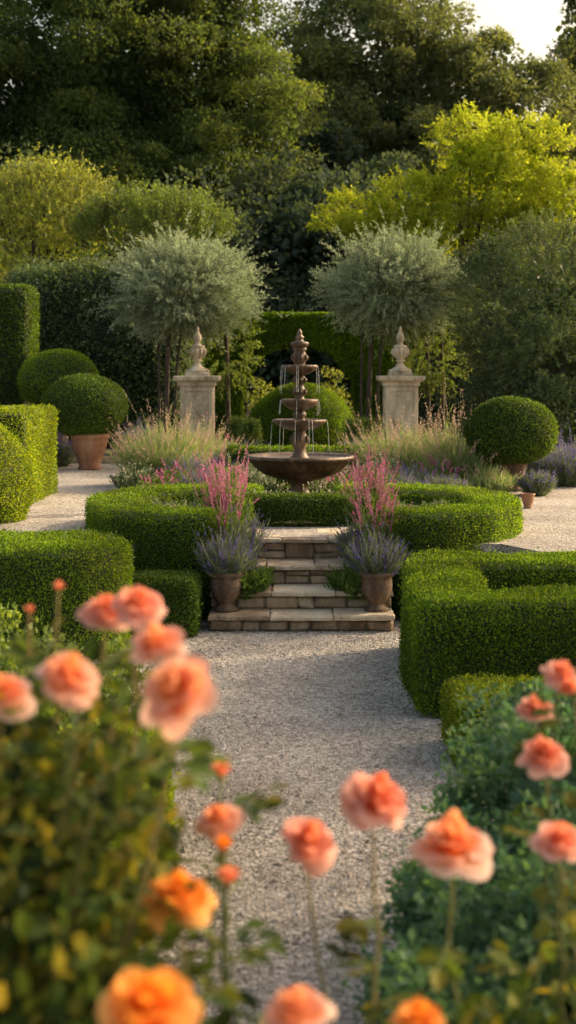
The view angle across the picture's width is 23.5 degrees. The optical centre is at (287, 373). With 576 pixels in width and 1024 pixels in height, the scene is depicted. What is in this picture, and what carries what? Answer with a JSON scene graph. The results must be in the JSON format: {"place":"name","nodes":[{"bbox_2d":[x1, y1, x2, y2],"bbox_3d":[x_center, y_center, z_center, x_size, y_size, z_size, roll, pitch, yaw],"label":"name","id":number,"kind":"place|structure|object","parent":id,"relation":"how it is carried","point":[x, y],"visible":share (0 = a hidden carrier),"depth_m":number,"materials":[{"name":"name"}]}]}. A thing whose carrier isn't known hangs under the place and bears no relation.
{"place":"outdoors","nodes":[
{"label":"outdoors","id":0,"kind":"place"},
{"bbox_2d":[151,497,188,505],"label":"grey herb","id":1,"kind":"object","parent":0,"point":[172,502],"visible":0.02,"depth_m":12.83,"materials":[{"name":"green plant"}]},
{"bbox_2d":[150,497,194,513],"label":"grey herb","id":2,"kind":"object","parent":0,"point":[186,504],"visible":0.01,"depth_m":12.42,"materials":[{"name":"green plant"}]},
{"bbox_2d":[171,412,258,460],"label":"ornamental grass","id":3,"kind":"object","parent":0,"point":[226,439],"depth_m":17.69,"materials":[{"name":"green plant"}]},
{"bbox_2d":[50,386,492,1023],"bbox_3d":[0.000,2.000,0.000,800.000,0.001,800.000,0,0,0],"label":"ground","id":4,"kind":"structure","parent":0,"point":[268,994],"depth_m":6.79,"materials":[{"name":"grey gravel"}]},
{"bbox_2d":[0,525,135,657],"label":"box hedge","id":5,"kind":"object","parent":4,"relation":"on","point":[85,567],"visible":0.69,"depth_m":9.60,"materials":[{"name":"green plant"}]},
{"bbox_2d":[0,602,150,796],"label":"leafy bush","id":6,"kind":"object","parent":4,"relation":"on","point":[8,664],"visible":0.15,"depth_m":6.55,"materials":[{"name":"green plant"}]},
{"bbox_2d":[5,710,180,983],"bbox_3d":[-0.738,1.747,5.153,0.622,0.624,2.050,0,0,0],"label":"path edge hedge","id":7,"kind":"object","parent":4,"relation":"on","point":[170,793],"visible":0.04,"depth_m":5.49,"materials":[{"name":"green plant"}]},
{"bbox_2d":[0,580,233,1023],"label":"rose bush","id":8,"kind":"object","parent":4,"relation":"on","point":[92,896],"visible":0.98,"depth_m":2.17,"materials":[{"name":"pink plant"}]},
{"bbox_2d":[2,760,292,1023],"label":"rose bush","id":9,"kind":"object","parent":4,"relation":"on","point":[134,995],"visible":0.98,"depth_m":2.14,"materials":[{"name":"orange plant"}]},
{"bbox_2d":[123,566,205,637],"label":"box hedge","id":10,"kind":"object","parent":4,"relation":"on","point":[179,592],"visible":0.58,"depth_m":10.48,"materials":[{"name":"green plant"}]},
{"bbox_2d":[82,481,266,619],"bbox_3d":[-1.117,1.541,12.616,1.492,1.030,2.943,0,0,8],"label":"curved hedge","id":11,"kind":"object","parent":4,"relation":"on","point":[160,536],"visible":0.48,"depth_m":11.31,"materials":[{"name":"green plant"}]},
{"bbox_2d":[0,17,575,412],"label":"woodland","id":12,"kind":"object","parent":4,"relation":"on","point":[281,216],"visible":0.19,"depth_m":41.46,"materials":[{"name":"green plant"}]},
{"bbox_2d":[208,526,394,631],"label":"stone steps","id":13,"kind":"structure","parent":4,"relation":"on","point":[295,596],"depth_m":11.03,"materials":[{"name":"beige stone"}]},
{"bbox_2d":[208,571,243,611],"bbox_3d":[-0.490,1.713,10.930,0.284,0.310,0.284,0,0,0],"label":"stone pot","id":14,"kind":"object","parent":13,"relation":"on","point":[225,589],"visible":0.89,"depth_m":10.84,"materials":[{"name":"stone"}]},
{"bbox_2d":[192,523,276,578],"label":"lavender plant","id":15,"kind":"object","parent":14,"relation":"in","point":[223,557],"visible":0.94,"depth_m":10.87,"materials":[{"name":"purple plant"}]},
{"bbox_2d":[203,487,255,526],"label":"trailing herb","id":16,"kind":"object","parent":13,"relation":"on","point":[251,512],"visible":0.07,"depth_m":11.69,"materials":[{"name":"green plant"}]},
{"bbox_2d":[210,559,276,599],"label":"trailing herb","id":17,"kind":"object","parent":13,"relation":"on","point":[253,582],"visible":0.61,"depth_m":10.98,"materials":[{"name":"green plant"}]},
{"bbox_2d":[321,559,364,600],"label":"trailing herb","id":18,"kind":"object","parent":13,"relation":"on","point":[347,582],"visible":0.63,"depth_m":10.99,"materials":[{"name":"green plant"}]},
{"bbox_2d":[343,489,395,531],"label":"trailing herb","id":19,"kind":"object","parent":13,"relation":"on","point":[349,517],"visible":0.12,"depth_m":11.69,"materials":[{"name":"green plant"}]},
{"bbox_2d":[359,571,393,611],"bbox_3d":[0.700,1.713,10.930,0.284,0.310,0.284,0,0,0],"label":"stone pot","id":20,"kind":"object","parent":13,"relation":"on","point":[376,591],"visible":0.91,"depth_m":10.84,"materials":[{"name":"stone"}]},
{"bbox_2d":[338,514,415,580],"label":"lavender plant","id":21,"kind":"object","parent":20,"relation":"in","point":[373,557],"visible":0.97,"depth_m":10.86,"materials":[{"name":"purple plant"}]},
{"bbox_2d":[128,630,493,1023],"bbox_3d":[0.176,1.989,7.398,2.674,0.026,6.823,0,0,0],"label":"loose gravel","id":22,"kind":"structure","parent":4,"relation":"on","point":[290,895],"depth_m":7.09,"materials":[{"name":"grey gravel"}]},
{"bbox_2d":[262,771,497,1023],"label":"rose bush","id":23,"kind":"object","parent":4,"relation":"on","point":[450,844],"visible":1,"depth_m":2.41,"materials":[{"name":"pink plant"}]},
{"bbox_2d":[333,482,523,619],"bbox_3d":[1.367,1.557,12.620,1.520,1.013,2.947,0,0,-9],"label":"curved hedge","id":24,"kind":"object","parent":4,"relation":"on","point":[477,515],"visible":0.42,"depth_m":11.41,"materials":[{"name":"green plant"}]},
{"bbox_2d":[340,671,575,1023],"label":"leafy bush","id":25,"kind":"object","parent":4,"relation":"on","point":[499,903],"visible":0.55,"depth_m":3.77,"materials":[{"name":"green plant"}]},
{"bbox_2d":[396,545,575,718],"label":"box hedge","id":26,"kind":"object","parent":4,"relation":"on","point":[508,614],"visible":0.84,"depth_m":8.06,"materials":[{"name":"green plant"}]},
{"bbox_2d":[424,659,575,1023],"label":"rose bush","id":27,"kind":"object","parent":4,"relation":"on","point":[542,755],"visible":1,"depth_m":2.75,"materials":[{"name":"pink plant"}]},
{"bbox_2d":[436,671,575,771],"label":"box hedge","id":28,"kind":"object","parent":4,"relation":"on","point":[451,713],"visible":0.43,"depth_m":7.22,"materials":[{"name":"green plant"}]},
{"bbox_2d":[0,463,575,616],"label":"terrace ground","id":29,"kind":"structure","parent":0,"point":[549,520],"depth_m":13.47,"materials":[{"name":"beige gravel"}]},
{"bbox_2d":[0,423,33,523],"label":"box hedge","id":30,"kind":"object","parent":29,"relation":"on","point":[16,481],"visible":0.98,"depth_m":13.03,"materials":[{"name":"green plant"}]},
{"bbox_2d":[0,403,59,505],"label":"box hedge","id":31,"kind":"object","parent":29,"relation":"on","point":[32,426],"visible":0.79,"depth_m":15.15,"materials":[{"name":"green plant"}]},
{"bbox_2d":[55,431,76,466],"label":"lavender plant","id":32,"kind":"object","parent":29,"relation":"on","point":[65,455],"visible":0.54,"depth_m":20.78,"materials":[{"name":"grey plant"}]},
{"bbox_2d":[39,373,129,469],"bbox_3d":[-2.965,0.689,20.200,1.317,1.414,1.263,0,0,0],"label":"potted topiary","id":33,"kind":"object","parent":29,"relation":"on","point":[87,405],"visible":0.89,"depth_m":19.86,"materials":[{"name":"plant"}]},
{"bbox_2d":[108,456,156,488],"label":"flowering perennial","id":34,"kind":"object","parent":29,"relation":"on","point":[131,477],"visible":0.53,"depth_m":16.20,"materials":[{"name":"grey plant"}]},
{"bbox_2d":[103,389,232,477],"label":"ornamental grass","id":35,"kind":"object","parent":29,"relation":"on","point":[138,452],"depth_m":16.92,"materials":[{"name":"green plant"}]},
{"bbox_2d":[158,450,227,476],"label":"flowering perennial","id":36,"kind":"object","parent":29,"relation":"on","point":[188,465],"visible":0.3,"depth_m":16.37,"materials":[{"name":"grey plant"}]},
{"bbox_2d":[173,326,220,442],"bbox_3d":[-1.370,0.345,21.000,0.690,2.130,0.690,0,0,0],"label":"stone pedestal","id":37,"kind":"object","parent":29,"relation":"on","point":[197,383],"visible":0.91,"depth_m":20.75,"materials":[{"name":"stone"}]},
{"bbox_2d":[171,466,248,547],"bbox_3d":[-0.594,1.167,11.383,0.678,0.828,0.569,0,0,26],"label":"pink salvia","id":38,"kind":"object","parent":29,"relation":"on","point":[222,522],"visible":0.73,"depth_m":11.28,"materials":[{"name":"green plant"}]},
{"bbox_2d":[191,446,249,538],"bbox_3d":[-0.568,1.056,11.646,0.471,0.904,0.550,0,0,26],"label":"pink salvia","id":39,"kind":"object","parent":29,"relation":"on","point":[224,491],"visible":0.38,"depth_m":11.63,"materials":[{"name":"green plant"}]},
{"bbox_2d":[208,443,243,470],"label":"lavender plant","id":40,"kind":"object","parent":29,"relation":"on","point":[226,458],"visible":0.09,"depth_m":17.20,"materials":[{"name":"purple plant"}]},
{"bbox_2d":[193,443,259,505],"bbox_3d":[-0.528,0.996,12.011,0.598,0.809,0.568,0,0,0],"label":"pink salvia","id":41,"kind":"object","parent":29,"relation":"on","point":[225,478],"visible":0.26,"depth_m":11.99,"materials":[{"name":"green plant"}]},
{"bbox_2d":[223,412,247,449],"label":"conical shrub","id":42,"kind":"object","parent":29,"relation":"on","point":[234,424],"visible":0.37,"depth_m":20.72,"materials":[{"name":"green plant"}]},
{"bbox_2d":[208,502,283,562],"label":"lavender plant","id":43,"kind":"object","parent":29,"relation":"on","point":[253,530],"visible":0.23,"depth_m":11.35,"materials":[{"name":"purple plant"}]},
{"bbox_2d":[237,417,264,450],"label":"conical shrub","id":44,"kind":"object","parent":29,"relation":"on","point":[251,430],"visible":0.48,"depth_m":20.12,"materials":[{"name":"green plant"}]},
{"bbox_2d":[224,442,374,485],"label":"hedge","id":45,"kind":"object","parent":29,"relation":"on","point":[285,448],"visible":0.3,"depth_m":17.06,"materials":[{"name":"green plant"}]},
{"bbox_2d":[206,489,394,526],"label":"hedge","id":46,"kind":"object","parent":29,"relation":"on","point":[320,508],"visible":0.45,"depth_m":12.67,"materials":[{"name":"green plant"}]},
{"bbox_2d":[329,515,395,564],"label":"lavender plant","id":47,"kind":"object","parent":29,"relation":"on","point":[350,532],"visible":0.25,"depth_m":11.35,"materials":[{"name":"grey plant"}]},
{"bbox_2d":[339,436,401,533],"bbox_3d":[0.698,1.023,11.583,0.561,0.992,0.736,0,0,0],"label":"pink salvia","id":48,"kind":"object","parent":29,"relation":"on","point":[360,502],"visible":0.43,"depth_m":11.60,"materials":[{"name":"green plant"}]},
{"bbox_2d":[337,442,408,508],"bbox_3d":[0.730,0.996,12.068,0.617,0.813,0.562,0,0,0],"label":"pink salvia","id":49,"kind":"object","parent":29,"relation":"on","point":[375,482],"visible":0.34,"depth_m":11.98,"materials":[{"name":"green plant"}]},
{"bbox_2d":[310,393,449,471],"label":"ornamental grass","id":50,"kind":"object","parent":29,"relation":"on","point":[383,446],"depth_m":16.95,"materials":[{"name":"green plant"}]},
{"bbox_2d":[349,474,410,547],"bbox_3d":[0.769,1.190,11.256,0.535,0.782,0.631,0,0,0],"label":"pink salvia","id":51,"kind":"object","parent":29,"relation":"on","point":[368,513],"visible":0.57,"depth_m":11.26,"materials":[{"name":"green plant"}]},
{"bbox_2d":[376,326,424,443],"bbox_3d":[1.700,0.345,21.000,0.690,2.130,0.690,0,0,0],"label":"stone pedestal","id":52,"kind":"object","parent":29,"relation":"on","point":[400,383],"visible":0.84,"depth_m":20.75,"materials":[{"name":"stone"}]},
{"bbox_2d":[417,452,465,484],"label":"flowering perennial","id":53,"kind":"object","parent":29,"relation":"on","point":[451,471],"visible":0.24,"depth_m":16.04,"materials":[{"name":"purple plant"}]},
{"bbox_2d":[463,395,558,490],"bbox_3d":[2.654,0.825,16.501,1.153,1.141,1.122,0,0,0],"label":"potted topiary","id":54,"kind":"object","parent":29,"relation":"on","point":[518,433],"visible":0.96,"depth_m":16.16,"materials":[{"name":"plant"}]},
{"bbox_2d":[520,493,534,507],"bbox_3d":[2.490,1.321,14.400,0.154,0.150,0.154,0,0,0],"label":"pot","id":55,"kind":"object","parent":29,"relation":"on","point":[527,499],"visible":0.98,"depth_m":14.35,"materials":[{"name":"ceramic"}]},
{"bbox_2d":[515,468,558,495],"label":"lavender plant","id":56,"kind":"object","parent":29,"relation":"on","point":[539,484],"visible":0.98,"depth_m":15.80,"materials":[{"name":"grey plant"}]},
{"bbox_2d":[525,427,566,474],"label":"lavender plant","id":57,"kind":"object","parent":29,"relation":"on","point":[530,465],"visible":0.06,"depth_m":17.96,"materials":[{"name":"purple plant"}]},
{"bbox_2d":[527,427,575,486],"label":"lavender plant","id":58,"kind":"object","parent":29,"relation":"on","point":[563,466],"visible":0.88,"depth_m":17.10,"materials":[{"name":"purple plant"}]},
{"bbox_2d":[552,417,575,457],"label":"lavender plant","id":59,"kind":"object","parent":29,"relation":"on","point":[573,446],"visible":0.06,"depth_m":17.97,"materials":[{"name":"purple plant"}]},
{"bbox_2d":[1,0,575,150],"label":"sky","id":60,"kind":"structure","parent":0,"point":[533,24],"materials":[{"name":"white"}]},
{"bbox_2d":[265,520,352,525],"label":"flower bed soil","id":61,"kind":"structure","parent":0,"point":[307,524],"depth_m":12.81,"materials":[{"name":"brown soil"}]},
{"bbox_2d":[135,469,179,490],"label":"flowering perennial","id":62,"kind":"object","parent":61,"relation":"on","point":[156,480],"visible":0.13,"depth_m":15.21,"materials":[{"name":"green plant"}]},
{"bbox_2d":[148,456,197,483],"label":"flowering perennial","id":63,"kind":"object","parent":61,"relation":"on","point":[166,472],"visible":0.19,"depth_m":15.82,"materials":[{"name":"pink plant"}]},
{"bbox_2d":[169,463,221,490],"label":"flowering perennial","id":64,"kind":"object","parent":61,"relation":"on","point":[194,479],"visible":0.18,"depth_m":15.02,"materials":[{"name":"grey plant"}]},
{"bbox_2d":[199,456,245,480],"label":"flowering perennial","id":65,"kind":"object","parent":61,"relation":"on","point":[232,473],"visible":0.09,"depth_m":15.65,"materials":[{"name":"pink plant"}]},
{"bbox_2d":[221,451,274,481],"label":"flowering perennial","id":66,"kind":"object","parent":61,"relation":"on","point":[253,470],"visible":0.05,"depth_m":16.24,"materials":[{"name":"green plant"}]},
{"bbox_2d":[237,472,276,485],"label":"flowering perennial","id":67,"kind":"object","parent":61,"relation":"on","point":[252,478],"visible":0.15,"depth_m":15.44,"materials":[{"name":"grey plant"}]},
{"bbox_2d":[257,475,290,497],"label":"bed flower","id":68,"kind":"object","parent":61,"relation":"on","point":[273,487],"visible":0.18,"depth_m":15.03,"materials":[{"name":"green plant"}]},
{"bbox_2d":[245,329,353,493],"bbox_3d":[0.125,0.467,14.800,1.161,1.889,1.161,0,0,0],"label":"tiered fountain","id":69,"kind":"object","parent":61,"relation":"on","point":[299,467],"visible":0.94,"depth_m":14.65,"materials":[{"name":"stone"}]},
{"bbox_2d":[281,479,327,492],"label":"bed flower","id":70,"kind":"object","parent":61,"relation":"on","point":[314,485],"visible":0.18,"depth_m":15.08,"materials":[{"name":"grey plant"}]},
{"bbox_2d":[316,472,358,493],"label":"bed flower","id":71,"kind":"object","parent":61,"relation":"on","point":[333,485],"visible":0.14,"depth_m":14.98,"materials":[{"name":"green plant"}]},
{"bbox_2d":[323,467,358,487],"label":"flowering perennial","id":72,"kind":"object","parent":61,"relation":"on","point":[334,477],"visible":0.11,"depth_m":15.47,"materials":[{"name":"green plant"}]},
{"bbox_2d":[331,460,368,478],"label":"flowering perennial","id":73,"kind":"object","parent":61,"relation":"on","point":[347,470],"visible":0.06,"depth_m":16.25,"materials":[{"name":"green plant"}]},
{"bbox_2d":[345,461,400,483],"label":"flowering perennial","id":74,"kind":"object","parent":61,"relation":"on","point":[368,475],"visible":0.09,"depth_m":15.67,"materials":[{"name":"pink plant"}]},
{"bbox_2d":[362,440,413,478],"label":"flowering perennial","id":75,"kind":"object","parent":61,"relation":"on","point":[389,466],"visible":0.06,"depth_m":16.27,"materials":[{"name":"pink plant"}]},
{"bbox_2d":[377,466,427,489],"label":"flowering perennial","id":76,"kind":"object","parent":61,"relation":"on","point":[401,479],"visible":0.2,"depth_m":15.05,"materials":[{"name":"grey plant"}]},
{"bbox_2d":[392,459,445,485],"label":"flowering perennial","id":77,"kind":"object","parent":61,"relation":"on","point":[416,474],"visible":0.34,"depth_m":15.80,"materials":[{"name":"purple plant"}]},
{"bbox_2d":[421,467,473,487],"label":"flowering perennial","id":78,"kind":"object","parent":61,"relation":"on","point":[449,481],"visible":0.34,"depth_m":15.12,"materials":[{"name":"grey plant"}]},
{"bbox_2d":[72,391,575,462],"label":"border soil","id":79,"kind":"structure","parent":0,"point":[108,456],"depth_m":24.42,"materials":[{"name":"brown soil"}]},
{"bbox_2d":[0,282,40,405],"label":"box hedge","id":80,"kind":"object","parent":79,"relation":"on","point":[19,324],"visible":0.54,"depth_m":23.64,"materials":[{"name":"green plant"}]},
{"bbox_2d":[17,348,99,442],"bbox_3d":[-3.788,0.485,23.003,1.401,1.822,1.292,0,0,0],"label":"potted topiary","id":81,"kind":"object","parent":79,"relation":"on","point":[41,372],"visible":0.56,"depth_m":22.60,"materials":[{"name":"plant"}]},
{"bbox_2d":[0,239,120,283],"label":"leafy shrub","id":82,"kind":"object","parent":79,"relation":"on","point":[8,268],"visible":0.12,"depth_m":28.12,"materials":[{"name":"green plant"}]},
{"bbox_2d":[0,142,129,281],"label":"feathery shrub","id":83,"kind":"object","parent":79,"relation":"on","point":[55,189],"visible":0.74,"depth_m":31.50,"materials":[{"name":"green plant"}]},
{"bbox_2d":[0,249,211,447],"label":"shrub hedge","id":84,"kind":"object","parent":79,"relation":"on","point":[118,356],"visible":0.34,"depth_m":26.17,"materials":[{"name":"green plant"}]},
{"bbox_2d":[117,417,162,446],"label":"lavender plant","id":85,"kind":"object","parent":79,"relation":"on","point":[130,429],"visible":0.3,"depth_m":23.86,"materials":[{"name":"plant"}]},
{"bbox_2d":[64,174,249,291],"bbox_3d":[-2.731,-1.347,29.032,3.972,5.628,3.022,0,0,0],"label":"leafy shrub","id":86,"kind":"object","parent":79,"relation":"on","point":[98,216],"visible":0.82,"depth_m":28.45,"materials":[{"name":"green plant"}]},
{"bbox_2d":[0,0,335,244],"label":"broadleaf tree","id":87,"kind":"object","parent":79,"relation":"on","point":[64,97],"visible":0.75,"depth_m":45.45,"materials":[{"name":"green plant"}]},
{"bbox_2d":[81,204,282,438],"bbox_3d":[-1.742,-0.651,23.113,3.324,4.204,3.302,0,0,0],"label":"olive tree","id":88,"kind":"object","parent":79,"relation":"on","point":[173,273],"visible":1,"depth_m":22.60,"materials":[{"name":"green plant"}]},
{"bbox_2d":[183,296,266,445],"bbox_3d":[-1.063,0.031,23.562,1.435,2.839,1.402,0,0,0],"label":"slender tree","id":89,"kind":"object","parent":79,"relation":"on","point":[227,370],"visible":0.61,"depth_m":23.48,"materials":[{"name":"green plant"}]},
{"bbox_2d":[243,366,352,412],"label":"leafy shrub","id":90,"kind":"object","parent":79,"relation":"on","point":[255,397],"visible":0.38,"depth_m":33.67,"materials":[{"name":"green plant"}]},
{"bbox_2d":[201,310,397,438],"bbox_3d":[0.182,0.065,29.850,4.541,2.891,0.707,0,0,0],"label":"arched hedge","id":91,"kind":"object","parent":79,"relation":"on","point":[343,349],"visible":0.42,"depth_m":29.59,"materials":[{"name":"green plant"}]},
{"bbox_2d":[248,382,354,449],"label":"dome hedge","id":92,"kind":"object","parent":79,"relation":"on","point":[334,409],"visible":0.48,"depth_m":25.41,"materials":[{"name":"green plant"}]},
{"bbox_2d":[285,203,491,440],"bbox_3d":[1.702,-0.718,22.960,3.560,4.337,2.964,0,0,0],"label":"olive tree","id":93,"kind":"object","parent":79,"relation":"on","point":[364,294],"visible":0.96,"depth_m":22.54,"materials":[{"name":"green plant"}]},
{"bbox_2d":[253,0,575,247],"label":"broadleaf tree","id":94,"kind":"object","parent":79,"relation":"on","point":[412,85],"visible":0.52,"depth_m":53.95,"materials":[{"name":"green plant"}]},
{"bbox_2d":[386,301,465,445],"bbox_3d":[2.347,-0.011,23.495,1.411,2.923,1.502,0,0,0],"label":"slender tree","id":95,"kind":"object","parent":79,"relation":"on","point":[429,378],"visible":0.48,"depth_m":23.39,"materials":[{"name":"green plant"}]},
{"bbox_2d":[306,98,575,306],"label":"golden tree","id":96,"kind":"object","parent":79,"relation":"on","point":[477,149],"visible":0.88,"depth_m":33.54,"materials":[{"name":"green plant"}]},
{"bbox_2d":[405,294,479,441],"bbox_3d":[2.568,0.013,23.456,1.435,2.876,1.461,0,0,0],"label":"slender tree","id":97,"kind":"object","parent":79,"relation":"on","point":[436,350],"visible":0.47,"depth_m":23.42,"materials":[{"name":"green plant"}]},
{"bbox_2d":[394,295,575,437],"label":"shrub hedge","id":98,"kind":"object","parent":79,"relation":"on","point":[460,382],"visible":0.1,"depth_m":30.00,"materials":[{"name":"green plant"}]},
{"bbox_2d":[440,205,575,447],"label":"evergreen shrub","id":99,"kind":"object","parent":79,"relation":"on","point":[551,390],"visible":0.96,"depth_m":21.65,"materials":[{"name":"green plant"}]},
{"bbox_2d":[533,0,575,259],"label":"cypress tree","id":100,"kind":"object","parent":79,"relation":"on","point":[565,48],"visible":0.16,"depth_m":57.59,"materials":[{"name":"green plant"}]},
{"bbox_2d":[340,415,368,445],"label":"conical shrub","id":101,"kind":"object","parent":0,"point":[350,422],"visible":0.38,"depth_m":20.13,"materials":[{"name":"green plant"}]},
{"bbox_2d":[355,414,377,442],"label":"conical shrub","id":102,"kind":"object","parent":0,"point":[370,424],"visible":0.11,"depth_m":20.62,"materials":[{"name":"green plant"}]},
{"bbox_2d":[392,500,407,507],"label":"grey herb","id":103,"kind":"object","parent":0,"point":[400,504],"visible":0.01,"depth_m":12.87,"materials":[{"name":"green plant"}]},
{"bbox_2d":[413,499,455,506],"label":"grey herb","id":104,"kind":"object","parent":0,"point":[440,503],"depth_m":12.75,"materials":[{"name":"green plant"}]},
{"bbox_2d":[423,499,459,505],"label":"grey herb","id":105,"kind":"object","parent":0,"point":[453,502],"depth_m":12.88,"materials":[{"name":"green plant"}]},
{"bbox_2d":[384,382,505,483],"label":"ornamental grass","id":106,"kind":"object","parent":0,"point":[461,454],"depth_m":16.45,"materials":[{"name":"green plant"}]},
{"bbox_2d":[460,461,520,492],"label":"ornamental grass","id":107,"kind":"object","parent":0,"point":[502,481],"depth_m":15.76,"materials":[{"name":"green plant"}]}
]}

